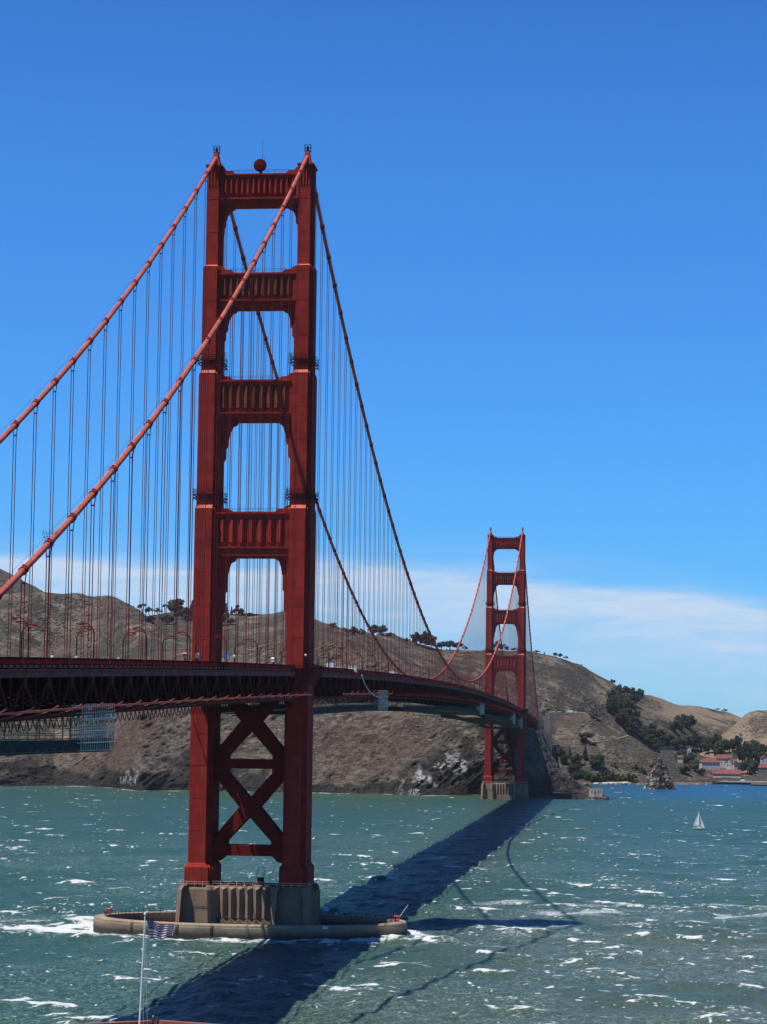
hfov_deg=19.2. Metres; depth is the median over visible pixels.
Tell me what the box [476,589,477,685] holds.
suspender
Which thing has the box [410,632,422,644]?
tree
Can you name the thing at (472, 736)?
scrub
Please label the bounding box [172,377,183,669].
suspender
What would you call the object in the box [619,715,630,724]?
tree
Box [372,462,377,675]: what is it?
suspender
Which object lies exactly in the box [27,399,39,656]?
suspender
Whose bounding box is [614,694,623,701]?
tree
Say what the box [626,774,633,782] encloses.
bush
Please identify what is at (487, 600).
suspender
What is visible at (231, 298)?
suspender
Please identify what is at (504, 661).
suspender
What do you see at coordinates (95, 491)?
suspender
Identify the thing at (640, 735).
tree
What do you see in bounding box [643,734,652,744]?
tree
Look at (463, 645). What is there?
suspender
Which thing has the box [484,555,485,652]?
suspender
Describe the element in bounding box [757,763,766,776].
house
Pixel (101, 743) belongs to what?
work platform
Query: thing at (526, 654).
suspender
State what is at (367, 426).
suspender
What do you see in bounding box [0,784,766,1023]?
water
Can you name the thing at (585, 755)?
tree
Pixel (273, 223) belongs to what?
suspender
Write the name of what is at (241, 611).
tree
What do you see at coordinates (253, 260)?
suspender
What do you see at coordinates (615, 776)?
bush
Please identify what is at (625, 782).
beach
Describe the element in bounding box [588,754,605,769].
tree
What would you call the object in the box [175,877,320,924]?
tower pier
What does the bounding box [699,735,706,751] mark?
tree
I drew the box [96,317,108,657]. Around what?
suspender
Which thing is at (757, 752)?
tree
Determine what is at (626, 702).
tree
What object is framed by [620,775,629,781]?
bush
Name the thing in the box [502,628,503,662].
suspender
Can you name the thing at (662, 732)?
tree
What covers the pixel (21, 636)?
street lamp
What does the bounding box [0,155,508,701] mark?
cable
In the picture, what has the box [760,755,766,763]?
house
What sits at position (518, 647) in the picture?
suspender
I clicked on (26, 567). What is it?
suspender
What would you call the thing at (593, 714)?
tree
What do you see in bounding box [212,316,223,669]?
suspender
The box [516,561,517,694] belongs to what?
suspender
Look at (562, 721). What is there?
hills
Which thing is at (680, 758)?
house
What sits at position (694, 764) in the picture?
tree
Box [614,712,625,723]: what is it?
tree
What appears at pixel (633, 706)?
tree
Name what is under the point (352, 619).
suspender
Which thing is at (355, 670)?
maintenance rig
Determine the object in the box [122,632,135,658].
street lamp
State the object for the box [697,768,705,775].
tree
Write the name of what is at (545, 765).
hills
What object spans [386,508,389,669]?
suspender
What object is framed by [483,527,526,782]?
bridge tower
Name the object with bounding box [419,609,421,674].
suspender
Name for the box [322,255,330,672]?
suspender
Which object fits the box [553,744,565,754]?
tree
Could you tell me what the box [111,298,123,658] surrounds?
suspender
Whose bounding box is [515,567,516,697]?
suspender
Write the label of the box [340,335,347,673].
suspender
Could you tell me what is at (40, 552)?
cable
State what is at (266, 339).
suspender
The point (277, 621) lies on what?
hills
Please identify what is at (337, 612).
suspender
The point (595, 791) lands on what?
light station
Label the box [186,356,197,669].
suspender
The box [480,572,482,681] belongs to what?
suspender
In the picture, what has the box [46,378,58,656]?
suspender
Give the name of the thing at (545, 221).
sky
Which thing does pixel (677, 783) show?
shore rocks
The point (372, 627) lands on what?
tree
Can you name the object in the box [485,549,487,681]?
suspender
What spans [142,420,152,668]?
suspender
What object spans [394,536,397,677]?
suspender
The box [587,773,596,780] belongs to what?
bush
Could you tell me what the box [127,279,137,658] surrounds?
suspender
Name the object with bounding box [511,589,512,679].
suspender
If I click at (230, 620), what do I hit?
tree
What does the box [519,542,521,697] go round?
suspender
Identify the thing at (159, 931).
flag
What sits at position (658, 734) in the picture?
tree
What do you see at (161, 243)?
suspender
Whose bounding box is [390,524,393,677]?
suspender
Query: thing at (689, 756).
tree
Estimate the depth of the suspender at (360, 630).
1026.16 m
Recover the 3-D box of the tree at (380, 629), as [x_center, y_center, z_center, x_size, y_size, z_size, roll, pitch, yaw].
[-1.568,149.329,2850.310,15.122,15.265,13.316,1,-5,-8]
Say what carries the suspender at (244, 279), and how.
hanging from the cable at (40, 552)
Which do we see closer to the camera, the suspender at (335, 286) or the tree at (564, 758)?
the suspender at (335, 286)
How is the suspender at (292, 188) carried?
hanging from the cable at (40, 552)
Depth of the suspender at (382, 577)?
874.33 m
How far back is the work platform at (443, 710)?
1196.50 m
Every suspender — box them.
[7,420,19,656]
[18,564,28,668]
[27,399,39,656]
[43,538,53,668]
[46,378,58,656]
[64,357,76,656]
[66,513,76,668]
[80,337,93,657]
[87,488,97,668]
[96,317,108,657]
[106,465,117,668]
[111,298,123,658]
[125,442,135,668]
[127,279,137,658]
[138,260,151,658]
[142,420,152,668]
[151,242,164,659]
[158,398,168,668]
[163,224,176,659]
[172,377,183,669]
[175,206,187,659]
[185,188,198,660]
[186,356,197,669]
[196,171,209,652]
[200,336,210,669]
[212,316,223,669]
[224,218,227,375]
[224,297,235,669]
[226,225,237,648]
[235,255,245,661]
[235,278,246,669]
[243,311,250,662]
[246,259,256,651]
[251,312,260,662]
[256,240,266,670]
[259,335,267,662]
[265,222,276,670]
[266,359,274,663]
[273,423,278,663]
[274,204,285,670]
[280,435,285,663]
[283,187,293,670]
[291,169,302,658]
[315,192,317,268]
[315,226,324,667]
[316,508,321,657]
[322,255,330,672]
[322,524,326,645]
[327,538,331,647]
[328,283,336,670]
[332,549,335,662]
[334,311,342,672]
[337,561,340,653]
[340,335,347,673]
[341,571,344,665]
[346,360,353,673]
[346,583,349,666]
[350,592,353,667]
[352,382,358,674]
[355,601,357,638]
[357,404,363,672]
[358,609,361,647]
[362,424,368,674]
[367,442,372,675]
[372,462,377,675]
[374,637,376,670]
[377,478,381,676]
[381,493,385,676]
[381,648,383,671]
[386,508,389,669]
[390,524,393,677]
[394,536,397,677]
[398,549,401,677]
[402,562,405,656]
[405,572,408,678]
[409,584,411,674]
[412,592,415,679]
[416,601,418,652]
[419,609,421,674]
[422,617,424,681]
[425,624,427,681]
[428,631,430,682]
[431,638,433,678]
[439,653,441,683]
[449,669,451,685]
[458,643,459,670]
[463,634,464,659]
[466,623,467,673]
[469,614,470,675]
[472,604,473,663]
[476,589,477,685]
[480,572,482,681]
[481,567,483,690]
[482,672,483,693]
[483,561,484,622]
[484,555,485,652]
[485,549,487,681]
[487,542,488,692]
[488,536,489,692]
[491,657,492,696]
[494,651,495,695]
[498,640,499,694]
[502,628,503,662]
[503,623,504,693]
[504,658,505,701]
[508,607,509,639]
[509,599,510,655]
[510,594,511,668]
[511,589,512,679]
[512,617,513,687]
[513,578,514,693]
[514,573,516,696]
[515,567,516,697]
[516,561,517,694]
[517,555,519,690]
[518,549,519,683]
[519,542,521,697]
[520,536,522,685]
[526,588,526,672]
[526,597,527,697]
[527,607,528,666]
[529,626,529,710]
[529,634,530,713]
[532,661,532,716]
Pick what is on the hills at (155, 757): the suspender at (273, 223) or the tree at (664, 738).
the tree at (664, 738)
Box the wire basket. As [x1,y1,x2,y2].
[42,529,57,554]
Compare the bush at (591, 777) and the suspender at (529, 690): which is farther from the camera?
the bush at (591, 777)
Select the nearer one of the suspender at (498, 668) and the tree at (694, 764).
the suspender at (498, 668)
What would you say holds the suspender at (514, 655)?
hanging from the cable at (40, 552)
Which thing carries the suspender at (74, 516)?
hanging from the cable at (40, 552)
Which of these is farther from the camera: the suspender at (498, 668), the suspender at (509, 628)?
the suspender at (509, 628)
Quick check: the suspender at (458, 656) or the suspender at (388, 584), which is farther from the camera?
the suspender at (458, 656)
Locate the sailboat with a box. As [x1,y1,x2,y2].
[693,812,704,829]
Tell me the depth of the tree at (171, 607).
3010.29 m
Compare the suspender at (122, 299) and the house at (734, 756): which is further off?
the house at (734, 756)
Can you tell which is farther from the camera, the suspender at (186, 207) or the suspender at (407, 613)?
the suspender at (407, 613)
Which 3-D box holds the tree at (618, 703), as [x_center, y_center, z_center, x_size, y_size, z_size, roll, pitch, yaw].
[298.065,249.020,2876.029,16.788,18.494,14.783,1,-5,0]
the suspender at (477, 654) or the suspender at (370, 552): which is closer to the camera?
the suspender at (370, 552)
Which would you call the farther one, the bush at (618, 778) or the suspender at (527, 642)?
the bush at (618, 778)
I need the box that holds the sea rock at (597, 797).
[585,795,611,799]
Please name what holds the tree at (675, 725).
on the hills at (155, 757)
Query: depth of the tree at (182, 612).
2971.24 m
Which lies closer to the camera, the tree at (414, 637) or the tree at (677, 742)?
the tree at (414, 637)
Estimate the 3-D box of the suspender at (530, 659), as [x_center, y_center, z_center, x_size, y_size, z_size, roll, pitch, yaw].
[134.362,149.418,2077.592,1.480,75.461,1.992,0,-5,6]
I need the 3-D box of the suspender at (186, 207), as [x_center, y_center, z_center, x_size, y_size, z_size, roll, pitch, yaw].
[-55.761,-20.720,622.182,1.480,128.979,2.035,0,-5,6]
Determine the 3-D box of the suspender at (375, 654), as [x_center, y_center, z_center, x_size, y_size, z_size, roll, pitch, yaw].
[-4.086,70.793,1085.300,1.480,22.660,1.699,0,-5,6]
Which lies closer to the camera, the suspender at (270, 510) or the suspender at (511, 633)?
the suspender at (270, 510)
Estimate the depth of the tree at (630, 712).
2880.21 m
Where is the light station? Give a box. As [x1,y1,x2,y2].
[589,787,602,796]
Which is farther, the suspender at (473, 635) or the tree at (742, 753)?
the tree at (742, 753)
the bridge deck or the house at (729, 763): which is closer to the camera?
the bridge deck
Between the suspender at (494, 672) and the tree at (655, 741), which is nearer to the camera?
the suspender at (494, 672)
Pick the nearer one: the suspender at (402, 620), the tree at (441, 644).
the suspender at (402, 620)
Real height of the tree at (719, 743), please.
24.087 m
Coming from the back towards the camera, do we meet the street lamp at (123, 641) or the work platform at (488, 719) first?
the work platform at (488, 719)
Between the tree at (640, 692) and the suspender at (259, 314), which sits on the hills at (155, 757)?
the tree at (640, 692)
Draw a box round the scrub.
[0,584,766,779]
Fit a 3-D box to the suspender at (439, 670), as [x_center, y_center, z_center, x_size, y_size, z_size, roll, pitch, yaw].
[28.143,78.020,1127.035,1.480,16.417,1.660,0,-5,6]
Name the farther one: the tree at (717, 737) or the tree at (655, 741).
the tree at (717, 737)
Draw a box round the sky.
[0,0,766,716]
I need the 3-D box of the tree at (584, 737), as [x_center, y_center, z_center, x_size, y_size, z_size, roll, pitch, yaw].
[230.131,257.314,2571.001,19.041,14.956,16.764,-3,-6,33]
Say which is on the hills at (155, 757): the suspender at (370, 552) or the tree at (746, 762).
the tree at (746, 762)
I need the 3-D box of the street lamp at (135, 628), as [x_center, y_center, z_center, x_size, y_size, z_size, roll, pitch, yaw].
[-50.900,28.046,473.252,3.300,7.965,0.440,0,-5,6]
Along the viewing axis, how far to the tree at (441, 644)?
2693.71 m
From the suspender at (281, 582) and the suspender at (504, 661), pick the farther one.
the suspender at (504, 661)
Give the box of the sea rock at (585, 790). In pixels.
[579,783,591,793]
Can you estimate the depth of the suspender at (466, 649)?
1673.40 m
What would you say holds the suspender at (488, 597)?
hanging from the cable at (86, 345)
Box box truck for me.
[327,663,335,667]
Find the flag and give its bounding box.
[147,920,173,938]
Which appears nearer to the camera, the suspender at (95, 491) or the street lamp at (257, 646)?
the suspender at (95, 491)
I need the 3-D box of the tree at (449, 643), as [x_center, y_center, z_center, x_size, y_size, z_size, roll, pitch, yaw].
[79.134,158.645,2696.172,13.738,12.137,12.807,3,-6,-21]
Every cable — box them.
[0,154,538,716]
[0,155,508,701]
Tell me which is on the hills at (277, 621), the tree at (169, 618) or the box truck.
the tree at (169, 618)
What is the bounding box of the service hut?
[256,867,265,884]
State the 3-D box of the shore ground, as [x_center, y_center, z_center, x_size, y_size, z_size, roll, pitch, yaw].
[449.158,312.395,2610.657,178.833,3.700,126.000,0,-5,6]
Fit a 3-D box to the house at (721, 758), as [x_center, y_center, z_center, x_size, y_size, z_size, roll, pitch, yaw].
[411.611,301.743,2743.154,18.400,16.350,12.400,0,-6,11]
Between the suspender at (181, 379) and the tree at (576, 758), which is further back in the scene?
the tree at (576, 758)
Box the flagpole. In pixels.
[136,913,146,1023]
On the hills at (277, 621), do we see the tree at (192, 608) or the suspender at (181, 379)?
the tree at (192, 608)
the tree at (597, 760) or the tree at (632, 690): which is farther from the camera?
the tree at (632, 690)
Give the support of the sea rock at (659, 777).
in the water
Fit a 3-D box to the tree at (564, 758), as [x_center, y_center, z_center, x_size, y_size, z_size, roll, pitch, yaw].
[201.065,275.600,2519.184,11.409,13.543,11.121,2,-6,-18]
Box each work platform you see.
[0,702,115,755]
[221,690,387,714]
[334,700,484,714]
[440,711,515,724]
[479,717,521,728]
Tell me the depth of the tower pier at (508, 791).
1909.82 m
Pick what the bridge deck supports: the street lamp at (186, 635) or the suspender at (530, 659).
the street lamp at (186, 635)
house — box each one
[661,747,672,754]
[677,755,682,762]
[699,758,719,769]
[712,769,741,778]
[716,754,730,767]
[726,758,732,769]
[731,749,736,759]
[732,760,737,769]
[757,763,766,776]
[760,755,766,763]
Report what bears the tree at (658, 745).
on the hills at (155, 757)
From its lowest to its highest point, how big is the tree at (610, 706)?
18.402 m
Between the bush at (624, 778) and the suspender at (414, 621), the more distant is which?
the bush at (624, 778)
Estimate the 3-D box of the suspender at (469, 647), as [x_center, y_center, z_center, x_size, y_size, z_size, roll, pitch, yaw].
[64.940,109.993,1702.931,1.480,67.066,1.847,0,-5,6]
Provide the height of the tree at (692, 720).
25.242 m
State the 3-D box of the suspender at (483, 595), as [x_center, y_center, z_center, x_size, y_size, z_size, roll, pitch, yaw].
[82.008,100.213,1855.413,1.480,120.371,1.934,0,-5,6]
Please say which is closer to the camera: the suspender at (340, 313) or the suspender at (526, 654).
the suspender at (340, 313)
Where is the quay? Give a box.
[553,792,588,798]
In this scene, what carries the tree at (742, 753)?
on the hills at (746, 721)
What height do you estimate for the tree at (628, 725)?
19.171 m
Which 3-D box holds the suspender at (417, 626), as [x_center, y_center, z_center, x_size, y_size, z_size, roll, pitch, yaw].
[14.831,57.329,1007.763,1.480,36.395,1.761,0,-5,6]
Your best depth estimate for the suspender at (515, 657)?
1820.45 m
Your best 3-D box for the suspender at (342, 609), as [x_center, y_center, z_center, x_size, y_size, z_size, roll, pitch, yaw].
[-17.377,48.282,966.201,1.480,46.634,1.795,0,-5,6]
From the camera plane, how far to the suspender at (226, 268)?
690.05 m
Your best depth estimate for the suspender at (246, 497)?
729.15 m
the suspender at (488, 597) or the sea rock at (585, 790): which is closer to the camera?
the suspender at (488, 597)
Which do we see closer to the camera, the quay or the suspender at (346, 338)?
the suspender at (346, 338)
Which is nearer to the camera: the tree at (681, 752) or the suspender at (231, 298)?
the suspender at (231, 298)
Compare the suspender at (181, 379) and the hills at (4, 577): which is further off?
the hills at (4, 577)
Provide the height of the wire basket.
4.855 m
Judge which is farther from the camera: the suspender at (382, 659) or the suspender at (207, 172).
the suspender at (382, 659)
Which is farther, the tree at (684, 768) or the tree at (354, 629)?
the tree at (354, 629)
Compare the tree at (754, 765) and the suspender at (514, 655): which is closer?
the suspender at (514, 655)
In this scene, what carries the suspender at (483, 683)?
hanging from the cable at (40, 552)
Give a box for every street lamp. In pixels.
[11,617,29,656]
[20,624,37,656]
[76,628,90,653]
[78,622,94,657]
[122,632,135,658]
[132,627,146,659]
[162,635,174,659]
[177,631,190,648]
[247,638,257,662]
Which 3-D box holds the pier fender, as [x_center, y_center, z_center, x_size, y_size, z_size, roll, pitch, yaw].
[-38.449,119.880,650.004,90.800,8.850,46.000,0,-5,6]
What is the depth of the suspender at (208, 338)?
512.40 m
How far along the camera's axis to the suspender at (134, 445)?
436.43 m
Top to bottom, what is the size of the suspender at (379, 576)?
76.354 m
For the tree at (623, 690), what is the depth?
3005.19 m
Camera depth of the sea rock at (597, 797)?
1921.62 m
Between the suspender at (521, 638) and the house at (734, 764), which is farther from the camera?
the house at (734, 764)
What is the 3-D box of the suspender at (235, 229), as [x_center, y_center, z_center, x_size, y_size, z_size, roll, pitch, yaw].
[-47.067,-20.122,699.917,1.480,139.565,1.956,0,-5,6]
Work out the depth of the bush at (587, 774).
2475.27 m
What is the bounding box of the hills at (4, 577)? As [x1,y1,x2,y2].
[0,569,42,593]
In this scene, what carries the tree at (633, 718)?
on the hills at (155, 757)
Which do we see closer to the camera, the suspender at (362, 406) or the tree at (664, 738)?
the suspender at (362, 406)
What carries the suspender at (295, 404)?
hanging from the cable at (40, 552)
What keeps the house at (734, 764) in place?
on the hills at (155, 757)
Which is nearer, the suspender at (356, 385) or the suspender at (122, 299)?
the suspender at (122, 299)
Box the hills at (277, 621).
[151,611,372,654]
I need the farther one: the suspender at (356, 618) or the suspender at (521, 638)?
the suspender at (521, 638)
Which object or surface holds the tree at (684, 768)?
on the hills at (562, 721)
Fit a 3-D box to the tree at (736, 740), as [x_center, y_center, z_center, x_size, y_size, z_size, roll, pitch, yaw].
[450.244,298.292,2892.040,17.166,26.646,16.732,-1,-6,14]
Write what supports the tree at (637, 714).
on the hills at (155, 757)
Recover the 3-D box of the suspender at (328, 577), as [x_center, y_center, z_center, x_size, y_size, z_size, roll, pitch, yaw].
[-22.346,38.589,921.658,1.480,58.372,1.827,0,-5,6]
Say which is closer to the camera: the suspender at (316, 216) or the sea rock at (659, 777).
the suspender at (316, 216)
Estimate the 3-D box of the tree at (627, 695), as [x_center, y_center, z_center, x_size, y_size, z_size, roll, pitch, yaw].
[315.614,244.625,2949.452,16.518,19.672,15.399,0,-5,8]
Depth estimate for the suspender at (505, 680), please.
1683.00 m
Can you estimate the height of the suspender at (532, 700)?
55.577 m
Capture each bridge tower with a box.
[184,144,318,886]
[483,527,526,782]
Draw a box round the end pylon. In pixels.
[537,712,551,754]
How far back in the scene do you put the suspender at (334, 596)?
937.21 m
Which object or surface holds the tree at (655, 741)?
on the hills at (155, 757)
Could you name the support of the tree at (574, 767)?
on the hills at (562, 721)
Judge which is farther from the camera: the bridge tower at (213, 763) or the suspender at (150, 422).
the bridge tower at (213, 763)
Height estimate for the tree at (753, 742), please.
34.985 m
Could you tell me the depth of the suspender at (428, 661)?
1066.97 m
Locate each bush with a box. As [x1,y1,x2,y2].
[569,771,579,778]
[577,769,585,777]
[584,771,590,779]
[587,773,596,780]
[593,773,602,781]
[598,772,607,779]
[611,772,618,779]
[616,774,623,781]
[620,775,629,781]
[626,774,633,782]
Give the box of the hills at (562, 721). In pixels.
[540,712,718,783]
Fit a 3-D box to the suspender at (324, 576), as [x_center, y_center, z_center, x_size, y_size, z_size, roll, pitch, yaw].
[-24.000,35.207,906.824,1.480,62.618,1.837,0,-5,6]
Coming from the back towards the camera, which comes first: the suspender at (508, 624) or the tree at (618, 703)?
the tree at (618, 703)
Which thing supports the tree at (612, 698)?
on the hills at (155, 757)
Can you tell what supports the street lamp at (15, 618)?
on the bridge deck
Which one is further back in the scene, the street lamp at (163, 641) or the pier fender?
the pier fender
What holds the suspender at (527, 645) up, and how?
hanging from the cable at (40, 552)
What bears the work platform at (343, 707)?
hanging from the bridge deck
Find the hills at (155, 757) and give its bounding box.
[0,592,766,795]
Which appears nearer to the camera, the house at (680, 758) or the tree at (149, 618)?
the tree at (149, 618)
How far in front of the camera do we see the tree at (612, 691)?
2923.42 m
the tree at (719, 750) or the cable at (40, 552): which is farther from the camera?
the tree at (719, 750)
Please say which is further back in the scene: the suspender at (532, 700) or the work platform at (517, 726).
the suspender at (532, 700)
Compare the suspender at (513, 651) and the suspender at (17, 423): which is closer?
the suspender at (17, 423)
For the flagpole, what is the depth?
296.91 m
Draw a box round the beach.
[593,781,627,783]
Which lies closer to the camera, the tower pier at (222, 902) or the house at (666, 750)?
the tower pier at (222, 902)
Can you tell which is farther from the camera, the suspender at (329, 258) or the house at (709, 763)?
the house at (709, 763)
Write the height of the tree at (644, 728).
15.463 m
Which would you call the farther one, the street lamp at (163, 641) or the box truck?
the box truck
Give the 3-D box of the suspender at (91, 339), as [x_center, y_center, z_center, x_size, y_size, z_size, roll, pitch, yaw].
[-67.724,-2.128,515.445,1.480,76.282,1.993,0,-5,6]
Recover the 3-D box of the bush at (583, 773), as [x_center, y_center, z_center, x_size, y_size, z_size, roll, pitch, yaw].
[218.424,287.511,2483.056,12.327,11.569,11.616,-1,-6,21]
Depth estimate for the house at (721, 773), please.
2647.55 m
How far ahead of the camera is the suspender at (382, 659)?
1115.45 m
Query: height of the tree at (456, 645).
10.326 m
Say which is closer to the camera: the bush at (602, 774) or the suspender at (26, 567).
the suspender at (26, 567)
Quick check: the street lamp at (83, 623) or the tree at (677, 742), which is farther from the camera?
the tree at (677, 742)
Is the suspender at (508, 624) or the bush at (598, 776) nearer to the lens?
the suspender at (508, 624)
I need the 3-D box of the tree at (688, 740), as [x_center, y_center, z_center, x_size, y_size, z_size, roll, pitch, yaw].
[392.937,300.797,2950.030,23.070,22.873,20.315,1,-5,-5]
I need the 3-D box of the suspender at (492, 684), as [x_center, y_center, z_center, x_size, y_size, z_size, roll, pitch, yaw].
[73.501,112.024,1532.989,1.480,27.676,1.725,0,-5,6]
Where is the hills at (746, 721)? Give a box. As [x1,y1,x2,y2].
[700,710,766,775]
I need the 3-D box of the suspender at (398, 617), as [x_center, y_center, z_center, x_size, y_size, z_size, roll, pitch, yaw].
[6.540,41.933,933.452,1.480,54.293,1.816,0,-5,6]
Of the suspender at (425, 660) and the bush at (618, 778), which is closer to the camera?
the suspender at (425, 660)
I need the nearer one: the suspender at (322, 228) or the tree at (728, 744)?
the suspender at (322, 228)
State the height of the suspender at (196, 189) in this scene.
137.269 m
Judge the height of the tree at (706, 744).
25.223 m
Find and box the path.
[552,735,628,745]
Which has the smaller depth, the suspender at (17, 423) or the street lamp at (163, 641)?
the suspender at (17, 423)
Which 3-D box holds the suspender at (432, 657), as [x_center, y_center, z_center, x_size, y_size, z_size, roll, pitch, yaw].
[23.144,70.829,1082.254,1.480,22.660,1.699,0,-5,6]
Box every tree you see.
[137,604,145,612]
[144,615,155,621]
[159,614,174,624]
[167,598,184,612]
[178,607,191,619]
[189,600,192,617]
[225,618,234,624]
[232,605,244,614]
[344,626,358,633]
[370,624,376,632]
[378,625,387,634]
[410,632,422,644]
[420,631,429,646]
[427,635,436,645]
[436,641,445,649]
[445,640,454,649]
[453,642,462,647]
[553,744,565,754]
[559,754,569,764]
[567,763,582,770]
[570,754,582,763]
[578,732,593,743]
[582,746,588,760]
[588,710,601,717]
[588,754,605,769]
[605,688,617,696]
[605,701,617,713]
[606,695,617,704]
[612,686,621,693]
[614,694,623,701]
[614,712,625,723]
[615,701,624,710]
[617,708,628,715]
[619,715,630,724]
[621,685,630,694]
[621,693,631,700]
[621,699,631,708]
[622,720,633,733]
[627,708,634,716]
[629,687,636,696]
[630,693,638,704]
[630,701,636,710]
[630,715,636,722]
[630,722,637,734]
[633,709,640,720]
[636,688,643,699]
[636,731,647,741]
[638,725,649,734]
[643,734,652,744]
[646,723,656,729]
[648,728,655,735]
[650,737,661,744]
[652,742,664,752]
[653,731,661,737]
[656,728,666,734]
[657,735,668,742]
[666,733,676,743]
[668,719,681,733]
[670,737,684,750]
[674,749,686,758]
[675,714,689,732]
[678,764,691,774]
[680,734,693,748]
[683,752,696,763]
[686,733,700,750]
[687,714,696,730]
[688,760,700,771]
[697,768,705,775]
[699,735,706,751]
[700,737,714,752]
[708,733,721,746]
[713,746,725,755]
[714,738,727,749]
[724,738,732,752]
[730,736,742,748]
[736,743,752,760]
[741,757,753,774]
[742,739,759,756]
[747,761,759,774]
[751,743,766,760]
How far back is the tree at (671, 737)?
2940.89 m
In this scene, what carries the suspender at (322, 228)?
hanging from the cable at (40, 552)
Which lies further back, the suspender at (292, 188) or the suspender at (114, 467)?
the suspender at (292, 188)
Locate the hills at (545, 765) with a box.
[514,726,583,794]
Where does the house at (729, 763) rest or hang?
on the hills at (155, 757)
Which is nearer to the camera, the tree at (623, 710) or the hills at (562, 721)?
the hills at (562, 721)
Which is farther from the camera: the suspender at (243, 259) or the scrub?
the scrub
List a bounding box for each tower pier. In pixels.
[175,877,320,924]
[481,781,528,799]
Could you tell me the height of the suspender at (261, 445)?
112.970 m
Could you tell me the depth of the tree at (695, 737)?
2959.61 m
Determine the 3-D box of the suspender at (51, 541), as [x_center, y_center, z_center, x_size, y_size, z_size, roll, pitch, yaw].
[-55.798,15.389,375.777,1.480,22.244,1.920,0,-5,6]
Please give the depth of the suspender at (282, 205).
619.41 m
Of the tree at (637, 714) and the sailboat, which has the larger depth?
the tree at (637, 714)
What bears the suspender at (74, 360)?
hanging from the cable at (86, 345)
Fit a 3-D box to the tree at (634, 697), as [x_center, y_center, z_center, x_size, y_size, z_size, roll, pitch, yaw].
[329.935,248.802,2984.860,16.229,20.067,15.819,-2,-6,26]
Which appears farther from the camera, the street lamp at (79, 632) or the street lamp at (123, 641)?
the street lamp at (123, 641)
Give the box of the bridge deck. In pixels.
[0,657,543,732]
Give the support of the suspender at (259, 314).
hanging from the cable at (86, 345)
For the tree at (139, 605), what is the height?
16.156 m
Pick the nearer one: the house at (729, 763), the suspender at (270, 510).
the suspender at (270, 510)
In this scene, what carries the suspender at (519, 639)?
hanging from the cable at (40, 552)
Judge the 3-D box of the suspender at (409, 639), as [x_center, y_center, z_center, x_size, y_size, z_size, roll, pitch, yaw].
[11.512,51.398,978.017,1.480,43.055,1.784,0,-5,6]
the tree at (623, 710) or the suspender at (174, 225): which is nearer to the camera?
the suspender at (174, 225)
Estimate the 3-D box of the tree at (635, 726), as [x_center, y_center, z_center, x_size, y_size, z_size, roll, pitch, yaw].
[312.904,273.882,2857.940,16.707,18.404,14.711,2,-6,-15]
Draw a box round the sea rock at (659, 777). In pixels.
[643,757,675,789]
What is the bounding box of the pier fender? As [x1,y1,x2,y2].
[93,908,406,940]
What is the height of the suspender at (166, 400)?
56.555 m
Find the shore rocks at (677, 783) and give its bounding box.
[598,782,712,784]
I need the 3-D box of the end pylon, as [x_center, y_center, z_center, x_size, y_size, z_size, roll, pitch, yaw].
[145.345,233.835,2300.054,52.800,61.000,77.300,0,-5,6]
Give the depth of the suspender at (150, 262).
576.61 m
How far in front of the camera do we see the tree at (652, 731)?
2901.59 m
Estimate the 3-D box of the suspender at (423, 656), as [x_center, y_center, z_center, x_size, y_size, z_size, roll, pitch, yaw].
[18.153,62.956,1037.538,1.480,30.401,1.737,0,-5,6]
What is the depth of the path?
2572.44 m
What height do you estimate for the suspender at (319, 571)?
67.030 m
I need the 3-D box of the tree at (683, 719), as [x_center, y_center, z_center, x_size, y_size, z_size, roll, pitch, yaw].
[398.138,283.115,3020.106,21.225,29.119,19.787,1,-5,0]
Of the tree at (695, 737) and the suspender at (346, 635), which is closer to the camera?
the suspender at (346, 635)
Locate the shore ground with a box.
[728,781,766,783]
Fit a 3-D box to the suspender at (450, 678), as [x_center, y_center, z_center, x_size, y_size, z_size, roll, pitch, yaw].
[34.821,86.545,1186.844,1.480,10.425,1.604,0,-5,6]
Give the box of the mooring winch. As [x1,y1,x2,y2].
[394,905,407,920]
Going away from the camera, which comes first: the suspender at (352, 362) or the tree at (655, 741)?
the suspender at (352, 362)
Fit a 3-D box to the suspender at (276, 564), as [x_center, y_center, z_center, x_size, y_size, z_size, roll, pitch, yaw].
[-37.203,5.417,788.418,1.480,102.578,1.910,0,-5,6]
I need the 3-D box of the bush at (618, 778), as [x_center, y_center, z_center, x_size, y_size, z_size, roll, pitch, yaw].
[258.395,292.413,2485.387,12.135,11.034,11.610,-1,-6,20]
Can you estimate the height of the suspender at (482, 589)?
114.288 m
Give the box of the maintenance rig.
[348,665,381,698]
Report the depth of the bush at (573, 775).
2481.48 m
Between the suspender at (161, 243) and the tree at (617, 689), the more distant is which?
the tree at (617, 689)
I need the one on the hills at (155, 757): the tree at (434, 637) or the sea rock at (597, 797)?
the tree at (434, 637)

